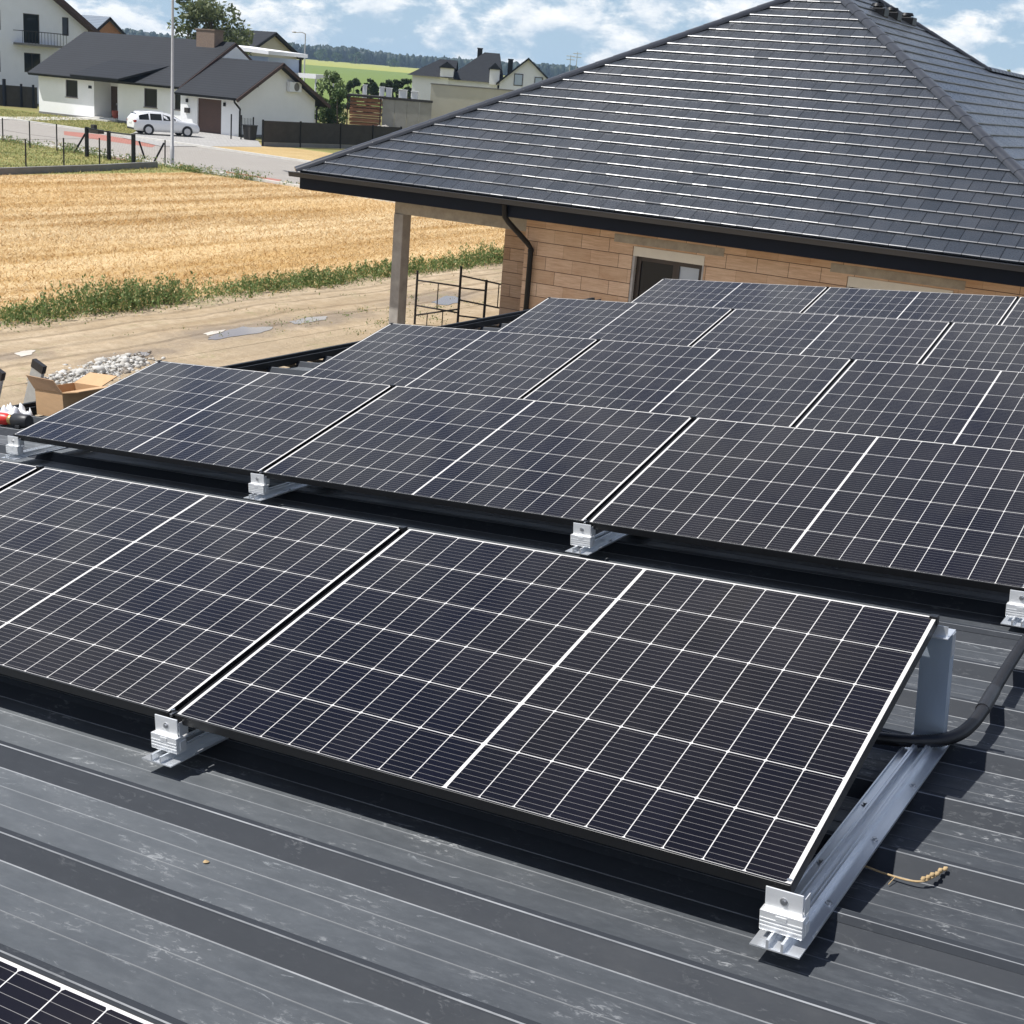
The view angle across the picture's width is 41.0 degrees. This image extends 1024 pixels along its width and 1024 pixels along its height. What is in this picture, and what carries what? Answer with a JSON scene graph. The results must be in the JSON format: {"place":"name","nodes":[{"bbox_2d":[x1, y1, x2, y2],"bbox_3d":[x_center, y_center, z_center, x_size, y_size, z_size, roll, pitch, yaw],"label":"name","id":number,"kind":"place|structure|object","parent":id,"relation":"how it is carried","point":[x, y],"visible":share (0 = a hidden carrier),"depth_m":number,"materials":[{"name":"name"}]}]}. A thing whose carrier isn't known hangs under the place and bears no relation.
{"place":"outdoors","nodes":[
{"label":"outdoors","id":0,"kind":"place"},
{"bbox_2d":[0,117,86,119],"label":"garden path","id":1,"kind":"structure","parent":0,"point":[45,117],"depth_m":103.28,"materials":[{"name":"concrete"}]},
{"bbox_2d":[0,0,99,103],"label":"gable house","id":2,"kind":"structure","parent":0,"point":[33,33],"depth_m":126.90,"materials":[{"name":"white paint"}]},
{"bbox_2d":[23,13,38,43],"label":"window","id":3,"kind":"structure","parent":2,"relation":"in","point":[30,21],"depth_m":126.60,"materials":[{"name":"black glass"}]},
{"bbox_2d":[24,53,39,71],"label":"window","id":4,"kind":"structure","parent":2,"relation":"in","point":[31,60],"depth_m":127.41,"materials":[{"name":"black glass"}]},
{"bbox_2d":[62,17,67,35],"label":"window","id":5,"kind":"structure","parent":2,"relation":"in","point":[64,19],"depth_m":129.79,"materials":[{"name":"black glass"}]},
{"bbox_2d":[0,139,198,174],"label":"lawn","id":6,"kind":"structure","parent":0,"point":[66,159],"depth_m":66.20,"materials":[{"name":"plant"}]},
{"bbox_2d":[0,118,165,174],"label":"wire fence","id":7,"kind":"object","parent":6,"relation":"on","point":[38,169],"visible":0.94,"depth_m":61.47,"materials":[{"name":"metal"}]},
{"bbox_2d":[73,124,163,162],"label":"lot gate","id":8,"kind":"structure","parent":6,"relation":"on","point":[92,129],"depth_m":68.53,"materials":[{"name":"metal"}]},
{"bbox_2d":[82,15,125,33],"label":"brick gable house","id":9,"kind":"structure","parent":0,"point":[103,24],"depth_m":142.50,"materials":[{"name":"orange tile"}]},
{"bbox_2d":[64,131,154,146],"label":"red paving","id":10,"kind":"structure","parent":0,"point":[104,138],"depth_m":85.77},
{"bbox_2d":[0,119,305,184],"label":"street","id":11,"kind":"structure","parent":0,"point":[219,160],"depth_m":78.03,"materials":[{"name":"asphalt"}]},
{"bbox_2d":[170,0,173,163],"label":"street lamp","id":12,"kind":"object","parent":11,"relation":"on","point":[172,91],"visible":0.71,"depth_m":67.91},
{"bbox_2d":[0,116,394,202],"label":"kerbs","id":13,"kind":"structure","parent":11,"relation":"on","point":[254,178],"depth_m":80.90,"materials":[{"name":"concrete"}]},
{"bbox_2d":[122,131,261,146],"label":"driveway","id":14,"kind":"structure","parent":0,"point":[207,139],"depth_m":91.79,"materials":[{"name":"concrete"}]},
{"bbox_2d":[127,110,199,136],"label":"parked car","id":15,"kind":"object","parent":14,"relation":"on","point":[149,122],"visible":0.98,"depth_m":92.97,"materials":[{"name":"white paint"}]},
{"bbox_2d":[230,114,253,138],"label":"side gate","id":16,"kind":"structure","parent":14,"relation":"on","point":[241,134],"depth_m":96.28,"materials":[{"name":"metal"}]},
{"bbox_2d":[242,124,257,139],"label":"wheelie bin","id":17,"kind":"object","parent":14,"relation":"on","point":[249,132],"visible":1,"depth_m":96.50,"materials":[{"name":"black plastic"}]},
{"bbox_2d":[186,28,303,59],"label":"dark roof house","id":18,"kind":"structure","parent":0,"point":[269,40],"depth_m":142.54,"materials":[{"name":"black paint"}]},
{"bbox_2d":[0,104,496,386],"bbox_3d":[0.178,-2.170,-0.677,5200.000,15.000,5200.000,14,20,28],"label":"ground","id":19,"kind":"structure","parent":0,"point":[259,139],"depth_m":101.19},
{"bbox_2d":[0,79,37,108],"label":"board fence","id":20,"kind":"object","parent":19,"relation":"on","point":[18,96],"visible":1,"depth_m":118.28,"materials":[{"name":"wood"}]},
{"bbox_2d":[25,350,165,385],"bbox_3d":[-7.067,-2.424,23.353,1.421,0.284,3.447,8,18,10],"label":"rubble heap","id":21,"kind":"object","parent":19,"relation":"on","point":[118,365],"visible":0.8,"depth_m":23.50,"materials":[{"name":"stone"}]},
{"bbox_2d":[0,107,334,152],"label":"verge","id":22,"kind":"structure","parent":19,"relation":"on","point":[87,125],"depth_m":101.07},
{"bbox_2d":[0,109,134,133],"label":"garden grass","id":23,"kind":"structure","parent":22,"relation":"on","point":[102,125],"depth_m":101.67,"materials":[{"name":"plant"}]},
{"bbox_2d":[27,28,330,136],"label":"bungalow","id":24,"kind":"object","parent":19,"relation":"on","point":[100,76],"visible":0.93,"depth_m":104.84,"materials":[{"name":"paint"}]},
{"bbox_2d":[66,80,77,98],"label":"window","id":25,"kind":"structure","parent":24,"relation":"in","point":[71,85],"depth_m":108.21,"materials":[{"name":"black glass"}]},
{"bbox_2d":[111,86,116,116],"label":"door","id":26,"kind":"structure","parent":24,"relation":"in","point":[113,88],"depth_m":108.39,"materials":[{"name":"wood"}]},
{"bbox_2d":[144,88,157,108],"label":"window","id":27,"kind":"structure","parent":24,"relation":"in","point":[150,94],"depth_m":104.21,"materials":[{"name":"black glass"}]},
{"bbox_2d":[174,95,180,110],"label":"window","id":28,"kind":"structure","parent":24,"relation":"in","point":[177,97],"depth_m":102.92,"materials":[{"name":"black glass"}]},
{"bbox_2d":[198,98,220,133],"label":"garage door","id":29,"kind":"structure","parent":24,"relation":"in","point":[209,113],"depth_m":101.28,"materials":[{"name":"metal"}]},
{"bbox_2d":[175,0,198,38],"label":"birch tree","id":30,"kind":"object","parent":19,"relation":"on","point":[188,27],"visible":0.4,"depth_m":126.12,"materials":[{"name":"green plant"}]},
{"bbox_2d":[167,0,254,55],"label":"broadleaf tree","id":31,"kind":"object","parent":19,"relation":"on","point":[209,14],"visible":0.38,"depth_m":127.02,"materials":[{"name":"green plant"}]},
{"bbox_2d":[0,302,499,415],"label":"building plot","id":32,"kind":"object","parent":19,"relation":"on","point":[14,395],"depth_m":26.71,"materials":[{"name":"soil"}]},
{"bbox_2d":[0,358,46,415],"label":"ladder","id":33,"kind":"object","parent":32,"relation":"on","point":[38,368],"visible":0.24,"depth_m":8.95,"materials":[{"name":"metal"}]},
{"bbox_2d":[413,266,500,325],"bbox_3d":[-0.964,-4.573,29.537,2.549,1.420,0.304,14,20,28],"label":"steel barrier","id":34,"kind":"object","parent":32,"relation":"on","point":[459,296],"visible":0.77,"depth_m":29.55,"materials":[{"name":"metal"}]},
{"bbox_2d":[0,297,1023,1023],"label":"flat roof building","id":35,"kind":"structure","parent":32,"relation":"on","point":[312,893],"depth_m":3.15,"materials":[{"name":"metal"}]},
{"bbox_2d":[0,403,32,415],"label":"plastic film","id":36,"kind":"object","parent":35,"relation":"on","point":[11,409],"visible":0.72,"depth_m":8.52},
{"bbox_2d":[0,412,33,428],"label":"hand tool","id":37,"kind":"object","parent":35,"relation":"on","point":[18,421],"visible":1,"depth_m":8.22,"materials":[{"name":"red plastic"}]},
{"bbox_2d":[26,372,116,415],"bbox_3d":[-2.745,-0.746,8.731,0.502,0.259,0.472,14,20,28],"label":"cardboard box","id":38,"kind":"object","parent":35,"relation":"on","point":[52,397],"visible":0.69,"depth_m":8.62,"materials":[{"name":"cardboard"}]},
{"bbox_2d":[0,956,156,1023],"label":"solar panel","id":39,"kind":"object","parent":35,"relation":"on","point":[29,995],"depth_m":2.00,"materials":[{"name":"black glass"}]},
{"bbox_2d":[1,360,161,459],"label":"mounting rail","id":40,"kind":"object","parent":35,"relation":"attached to","point":[14,447],"visible":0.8,"depth_m":7.42,"materials":[{"name":"metal"}]},
{"bbox_2d":[13,361,390,475],"bbox_3d":[-1.669,-0.539,7.412,1.732,0.030,1.134,9,30,30],"label":"solar panel","id":41,"kind":"object","parent":40,"relation":"attached to","point":[239,421],"visible":0.88,"depth_m":7.33,"materials":[{"name":"black glass"}]},
{"bbox_2d":[142,526,407,767],"bbox_3d":[-0.633,0.351,4.165,0.108,0.395,1.261,9,17,30],"label":"mounting rail","id":42,"kind":"object","parent":35,"relation":"attached to","point":[172,744],"visible":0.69,"depth_m":3.72,"materials":[{"name":"metal"}]},
{"bbox_2d":[175,528,936,892],"bbox_3d":[0.119,0.427,3.695,1.732,0.030,1.134,9,30,30],"label":"solar panel","id":43,"kind":"object","parent":42,"relation":"on","point":[727,730],"visible":1,"depth_m":3.56,"materials":[{"name":"black glass"}]},
{"bbox_2d":[244,384,395,500],"bbox_3d":[-0.915,-0.384,7.009,0.108,0.394,1.261,9,17,30],"label":"mounting rail","id":44,"kind":"object","parent":35,"relation":"on","point":[259,489],"visible":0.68,"depth_m":6.57,"materials":[{"name":"metal"}]},
{"bbox_2d":[262,386,691,525],"bbox_3d":[-0.163,-0.308,6.538,1.732,0.030,1.134,9,30,30],"label":"solar panel","id":45,"kind":"object","parent":44,"relation":"on","point":[560,463],"visible":0.88,"depth_m":6.45,"materials":[{"name":"black glass"}]},
{"bbox_2d":[522,339,600,398],"bbox_3d":[0.315,-0.874,8.924,0.108,0.394,1.261,9,17,30],"label":"mounting rail","id":46,"kind":"object","parent":35,"relation":"on","point":[598,340],"visible":0.04,"depth_m":8.90,"materials":[{"name":"metal"}]},
{"bbox_2d":[523,339,850,426],"bbox_3d":[1.068,-0.798,8.453,1.732,0.030,1.134,9,30,30],"label":"solar panel","id":47,"kind":"object","parent":46,"relation":"on","point":[777,389],"visible":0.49,"depth_m":8.42,"materials":[{"name":"black glass"}]},
{"bbox_2d":[565,416,695,554],"bbox_3d":[0.591,-0.153,6.136,0.108,0.395,1.261,9,17,30],"label":"mounting rail","id":48,"kind":"object","parent":35,"relation":"on","point":[585,539],"visible":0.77,"depth_m":5.70,"materials":[{"name":"metal"}]},
{"bbox_2d":[588,417,1023,592],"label":"solar panel","id":49,"kind":"object","parent":48,"relation":"on","point":[947,513],"visible":1,"depth_m":5.59,"materials":[{"name":"black glass"}]},
{"bbox_2d":[691,308,733,345],"bbox_3d":[1.538,-1.366,10.848,0.108,0.394,1.261,9,17,30],"label":"mounting rail","id":50,"kind":"object","parent":35,"relation":"attached to","point":[714,326],"visible":0.06,"depth_m":10.93,"materials":[{"name":"metal"}]},
{"bbox_2d":[692,309,949,363],"bbox_3d":[2.290,-1.291,10.377,1.732,0.032,1.134,9,30,30],"label":"solar panel","id":51,"kind":"object","parent":50,"relation":"attached to","point":[878,339],"visible":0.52,"depth_m":10.43,"materials":[{"name":"black glass"}]},
{"bbox_2d":[802,286,828,312],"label":"mounting rail","id":52,"kind":"object","parent":35,"relation":"on","point":[815,300],"visible":0.09,"depth_m":12.88,"materials":[{"name":"metal"}]},
{"bbox_2d":[803,287,1016,324],"bbox_3d":[3.517,-1.790,12.327,1.732,0.030,1.134,9,30,30],"label":"solar panel","id":53,"kind":"object","parent":52,"relation":"on","point":[951,307],"visible":0.48,"depth_m":12.43,"materials":[{"name":"black glass"}]},
{"bbox_2d":[793,358,853,426],"bbox_3d":[1.822,-0.643,8.050,0.108,0.394,1.261,9,17,30],"label":"mounting rail","id":54,"kind":"object","parent":35,"relation":"on","point":[826,390],"visible":0.06,"depth_m":8.05,"materials":[{"name":"metal"}]},
{"bbox_2d":[796,359,1023,450],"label":"solar panel","id":55,"kind":"object","parent":54,"relation":"attached to","point":[977,407],"visible":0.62,"depth_m":7.70,"materials":[{"name":"black glass"}]},
{"bbox_2d":[749,614,955,958],"bbox_3d":[0.865,0.581,3.297,0.108,0.394,1.261,9,17,30],"label":"mounting rail","id":56,"kind":"object","parent":35,"relation":"attached to","point":[791,924],"visible":0.99,"depth_m":3.32,"materials":[{"name":"metal"}]},
{"bbox_2d":[865,865,947,884],"bbox_3d":[0.882,0.832,3.185,0.239,0.055,0.075,11,18,21],"label":"dry twig","id":57,"kind":"object","parent":35,"relation":"on","point":[932,875],"visible":0.87,"depth_m":3.16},
{"bbox_2d":[919,322,951,363],"bbox_3d":[3.044,-1.135,9.975,0.108,0.394,1.261,9,17,30],"label":"mounting rail","id":58,"kind":"object","parent":35,"relation":"attached to","point":[934,345],"visible":0.06,"depth_m":10.04,"materials":[{"name":"metal"}]},
{"bbox_2d":[921,322,1023,371],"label":"solar panel","id":59,"kind":"object","parent":58,"relation":"attached to","point":[984,346],"visible":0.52,"depth_m":9.83,"materials":[{"name":"black glass"}]},
{"bbox_2d":[874,634,1023,747],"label":"cable conduit","id":60,"kind":"object","parent":35,"relation":"attached to","point":[970,725],"visible":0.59,"depth_m":3.85,"materials":[{"name":"plastic"}]},
{"bbox_2d":[999,296,1018,324],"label":"mounting rail","id":61,"kind":"object","parent":35,"relation":"on","point":[1009,310],"visible":0.05,"depth_m":12.05,"materials":[{"name":"metal"}]},
{"bbox_2d":[1001,297,1023,326],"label":"solar panel","id":62,"kind":"object","parent":61,"relation":"attached to","point":[1015,316],"visible":0.5,"depth_m":11.88,"materials":[{"name":"black glass"}]},
{"bbox_2d":[1001,585,1023,627],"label":"mounting rail","id":63,"kind":"object","parent":35,"relation":"attached to","point":[1014,614],"visible":1,"depth_m":4.82,"materials":[{"name":"metal"}]},
{"bbox_2d":[0,262,502,386],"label":"dirt lane","id":64,"kind":"structure","parent":19,"relation":"on","point":[75,342],"depth_m":28.60,"materials":[{"name":"soil"}]},
{"bbox_2d":[14,350,34,355],"bbox_3d":[-8.592,-2.812,24.234,0.291,0.001,0.624,9,18,12],"label":"pale mud patch","id":65,"kind":"object","parent":64,"relation":"on","point":[24,353],"visible":1,"depth_m":24.21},
{"bbox_2d":[209,326,271,339],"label":"puddle","id":66,"kind":"object","parent":64,"relation":"on","point":[243,330],"visible":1,"depth_m":27.72,"materials":[{"name":"grey liquid"}]},
{"bbox_2d":[290,316,326,323],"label":"puddle","id":67,"kind":"object","parent":64,"relation":"on","point":[310,319],"visible":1,"depth_m":29.66,"materials":[{"name":"grey liquid"}]},
{"bbox_2d":[433,296,460,304],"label":"puddle","id":68,"kind":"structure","parent":64,"relation":"on","point":[445,300],"depth_m":33.73,"materials":[{"name":"grey liquid"}]},
{"bbox_2d":[0,135,503,335],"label":"weeds","id":69,"kind":"object","parent":19,"relation":"on","point":[137,295],"visible":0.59,"depth_m":31.66,"materials":[{"name":"green plant"}]},
{"bbox_2d":[211,143,332,160],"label":"dry verge","id":70,"kind":"structure","parent":19,"relation":"on","point":[302,154],"depth_m":86.31,"materials":[{"name":"sand"}]},
{"bbox_2d":[292,31,305,81],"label":"street lamp","id":71,"kind":"object","parent":19,"relation":"on","point":[304,50],"visible":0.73,"depth_m":180.66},
{"bbox_2d":[314,70,346,123],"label":"young tree","id":72,"kind":"object","parent":19,"relation":"on","point":[334,76],"visible":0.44,"depth_m":110.32,"materials":[{"name":"green plant"}]},
{"bbox_2d":[261,120,401,148],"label":"screen fence","id":73,"kind":"object","parent":19,"relation":"on","point":[300,134],"visible":0.76,"depth_m":93.93,"materials":[{"name":"black paint"}]},
{"bbox_2d":[319,87,347,123],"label":"garden shrub","id":74,"kind":"object","parent":19,"relation":"on","point":[327,115],"visible":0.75,"depth_m":109.27,"materials":[{"name":"green plant"}]},
{"bbox_2d":[122,28,577,77],"bbox_3d":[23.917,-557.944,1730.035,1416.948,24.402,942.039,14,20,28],"label":"forest","id":75,"kind":"object","parent":19,"relation":"on","point":[380,57],"visible":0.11,"depth_m":1710.68,"materials":[{"name":"plant"}]},
{"bbox_2d":[344,77,361,112],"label":"conifer","id":76,"kind":"object","parent":19,"relation":"on","point":[354,83],"visible":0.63,"depth_m":175.61,"materials":[{"name":"green plant"}]},
{"bbox_2d":[346,93,385,125],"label":"board shed","id":77,"kind":"structure","parent":19,"relation":"on","point":[364,119],"depth_m":113.71,"materials":[{"name":"brown wood"}]},
{"bbox_2d":[360,78,378,112],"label":"conifer","id":78,"kind":"object","parent":19,"relation":"on","point":[372,88],"visible":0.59,"depth_m":175.49,"materials":[{"name":"green plant"}]},
{"bbox_2d":[378,79,392,115],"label":"conifer","id":79,"kind":"object","parent":19,"relation":"on","point":[388,83],"visible":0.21,"depth_m":175.73,"materials":[{"name":"green plant"}]},
{"bbox_2d":[386,88,392,99],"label":"white pillar","id":80,"kind":"structure","parent":19,"relation":"on","point":[388,92],"depth_m":115.96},
{"bbox_2d":[392,79,403,112],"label":"conifer","id":81,"kind":"object","parent":19,"relation":"on","point":[397,85],"visible":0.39,"depth_m":175.66,"materials":[{"name":"green plant"}]},
{"bbox_2d":[398,89,407,97],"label":"white pillar","id":82,"kind":"structure","parent":19,"relation":"on","point":[402,93],"depth_m":115.95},
{"bbox_2d":[401,78,411,117],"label":"conifer","id":83,"kind":"object","parent":19,"relation":"on","point":[405,81],"visible":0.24,"depth_m":176.00,"materials":[{"name":"green plant"}]},
{"bbox_2d":[382,97,432,128],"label":"panel wall","id":84,"kind":"structure","parent":19,"relation":"on","point":[412,111],"depth_m":113.50,"materials":[{"name":"concrete"}]},
{"bbox_2d":[411,91,418,98],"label":"white pillar","id":85,"kind":"structure","parent":19,"relation":"on","point":[414,94],"depth_m":115.97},
{"bbox_2d":[407,48,547,106],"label":"villa","id":86,"kind":"object","parent":19,"relation":"on","point":[484,69],"visible":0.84,"depth_m":167.48,"materials":[{"name":"white"}]},
{"bbox_2d":[513,73,522,85],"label":"window","id":87,"kind":"structure","parent":86,"relation":"in","point":[518,78],"depth_m":166.29,"materials":[{"name":"white"}]},
{"bbox_2d":[0,171,504,319],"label":"stubble field","id":88,"kind":"structure","parent":0,"point":[69,226],"depth_m":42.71,"materials":[{"name":"plant"}]},
{"bbox_2d":[239,45,333,122],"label":"flat roof house","id":89,"kind":"structure","parent":0,"point":[295,65],"depth_m":116.95,"materials":[{"name":"white paint"}]},
{"bbox_2d":[301,64,411,107],"bbox_3d":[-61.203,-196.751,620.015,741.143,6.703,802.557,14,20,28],"label":"green crop field","id":90,"kind":"structure","parent":0,"point":[362,75],"depth_m":566.10,"materials":[{"name":"plant"}]},
{"bbox_2d":[297,59,503,76],"bbox_3d":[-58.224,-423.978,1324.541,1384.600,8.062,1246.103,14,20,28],"label":"ripening field","id":91,"kind":"structure","parent":0,"point":[358,66],"depth_m":1162.64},
{"bbox_2d":[313,49,328,60],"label":"tree","id":92,"kind":"object","parent":91,"relation":"on","point":[321,52],"visible":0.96,"depth_m":1550.81,"materials":[{"name":"green plant"}]},
{"bbox_2d":[331,52,342,61],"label":"tree","id":93,"kind":"object","parent":91,"relation":"on","point":[338,57],"visible":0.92,"depth_m":1552.40,"materials":[{"name":"green plant"}]},
{"bbox_2d":[348,52,362,63],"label":"tree","id":94,"kind":"object","parent":91,"relation":"on","point":[356,55],"visible":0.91,"depth_m":1556.82,"materials":[{"name":"green plant"}]},
{"bbox_2d":[386,58,399,66],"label":"tree","id":95,"kind":"object","parent":91,"relation":"on","point":[393,63],"visible":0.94,"depth_m":1561.02,"materials":[{"name":"green plant"}]},
{"bbox_2d":[430,83,513,118],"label":"cream wall","id":96,"kind":"structure","parent":0,"point":[446,98],"depth_m":116.85,"materials":[{"name":"paint"}]},
{"bbox_2d":[65,0,1023,74],"label":"sky","id":97,"kind":"structure","parent":0,"point":[991,32],"materials":[{"name":"blue"}]},
{"bbox_2d":[288,0,1023,324],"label":"block house","id":98,"kind":"structure","parent":0,"point":[870,144],"depth_m":24.60,"materials":[{"name":"tile"}]},
{"bbox_2d":[633,256,701,299],"bbox_3d":[2.744,-3.831,24.202,1.270,1.215,0.070,14,20,28],"label":"window","id":99,"kind":"structure","parent":98,"relation":"in","point":[649,271],"depth_m":24.17,"materials":[{"name":"black glass"}]},
{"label":"mounting rail","id":100,"kind":"object","parent":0,"visible":0},
{"bbox_2d":[0,460,37,490],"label":"solar panel","id":101,"kind":"object","parent":100,"relation":"attached to","point":[11,473],"visible":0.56,"depth_m":5.41,"materials":[{"name":"black glass"}]},
{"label":"mounting rail","id":102,"kind":"object","parent":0,"visible":0},
{"bbox_2d":[301,323,596,398],"bbox_3d":[-0.438,-1.029,9.327,1.732,0.030,1.134,9,30,30],"label":"solar panel","id":103,"kind":"object","parent":102,"relation":"attached to","point":[503,364],"visible":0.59,"depth_m":9.30,"materials":[{"name":"black glass"}]},
{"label":"mounting rail","id":104,"kind":"object","parent":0,"visible":0},
{"bbox_2d":[498,298,731,345],"bbox_3d":[0.784,-1.522,11.251,1.732,0.032,1.134,9,30,30],"label":"solar panel","id":105,"kind":"object","parent":104,"relation":"attached to","point":[644,323],"visible":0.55,"depth_m":11.30,"materials":[{"name":"black glass"}]},
{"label":"mounting rail","id":106,"kind":"object","parent":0,"visible":0},
{"bbox_2d":[631,279,826,312],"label":"solar panel","id":107,"kind":"object","parent":106,"relation":"attached to","point":[759,296],"visible":0.57,"depth_m":13.31,"materials":[{"name":"black glass"}]},
{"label":"mounting rail","id":108,"kind":"object","parent":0,"visible":0},
{"bbox_2d":[0,467,400,718],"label":"solar panel","id":109,"kind":"object","parent":108,"relation":"on","point":[149,600],"visible":0.86,"depth_m":4.42,"materials":[{"name":"black glass"}]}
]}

